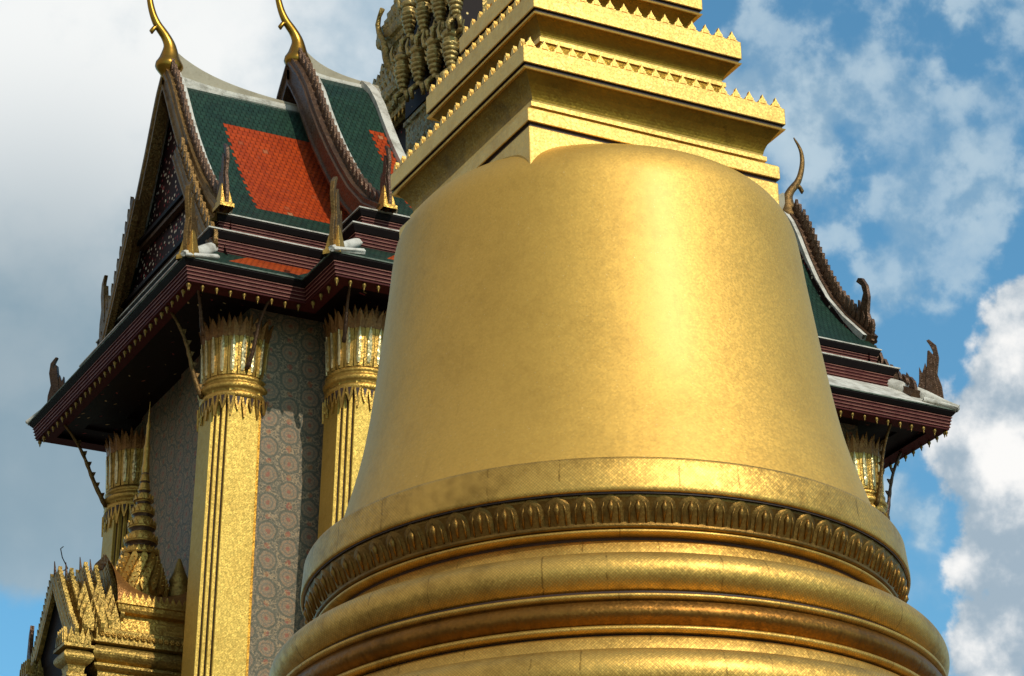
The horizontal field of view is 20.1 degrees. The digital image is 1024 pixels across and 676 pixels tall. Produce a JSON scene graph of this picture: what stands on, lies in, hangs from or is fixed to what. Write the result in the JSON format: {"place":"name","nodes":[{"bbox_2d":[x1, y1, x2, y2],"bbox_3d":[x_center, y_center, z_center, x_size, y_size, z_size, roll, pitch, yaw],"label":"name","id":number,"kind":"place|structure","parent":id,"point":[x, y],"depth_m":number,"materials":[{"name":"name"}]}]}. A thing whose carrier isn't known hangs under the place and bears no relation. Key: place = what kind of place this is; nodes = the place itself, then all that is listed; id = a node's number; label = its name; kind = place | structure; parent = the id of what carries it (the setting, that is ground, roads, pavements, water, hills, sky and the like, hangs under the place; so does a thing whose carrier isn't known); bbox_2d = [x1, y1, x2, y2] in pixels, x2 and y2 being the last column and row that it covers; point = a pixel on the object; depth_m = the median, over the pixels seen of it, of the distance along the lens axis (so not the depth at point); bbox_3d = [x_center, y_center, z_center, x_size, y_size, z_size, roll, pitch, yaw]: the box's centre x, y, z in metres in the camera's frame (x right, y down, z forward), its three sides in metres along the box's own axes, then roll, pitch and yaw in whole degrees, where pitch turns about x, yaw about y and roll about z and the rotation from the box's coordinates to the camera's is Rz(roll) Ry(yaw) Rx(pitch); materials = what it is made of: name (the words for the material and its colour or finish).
{"place":"outdoors","nodes":[
{"label":"outdoors","id":0,"kind":"place"},
{"bbox_2d":[19,402,187,675],"bbox_3d":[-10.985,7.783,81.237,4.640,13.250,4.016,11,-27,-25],"label":"doorway pavilion","id":1,"kind":"structure","parent":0,"point":[125,616],"depth_m":79.94,"materials":[{"name":"gold metal"}]},
{"bbox_2d":[25,0,959,675],"bbox_3d":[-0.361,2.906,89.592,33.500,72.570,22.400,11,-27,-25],"label":"temple building","id":2,"kind":"structure","parent":0,"point":[241,324],"depth_m":84.43,"materials":[{"name":"metal"}]},
{"bbox_2d":[0,0,1023,675],"label":"sky","id":3,"kind":"structure","parent":0,"point":[906,117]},
{"bbox_2d":[269,0,949,675],"bbox_3d":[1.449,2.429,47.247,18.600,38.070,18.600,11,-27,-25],"label":"golden chedi","id":4,"kind":"structure","parent":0,"point":[605,436],"depth_m":44.16,"materials":[{"name":"gold metal"}]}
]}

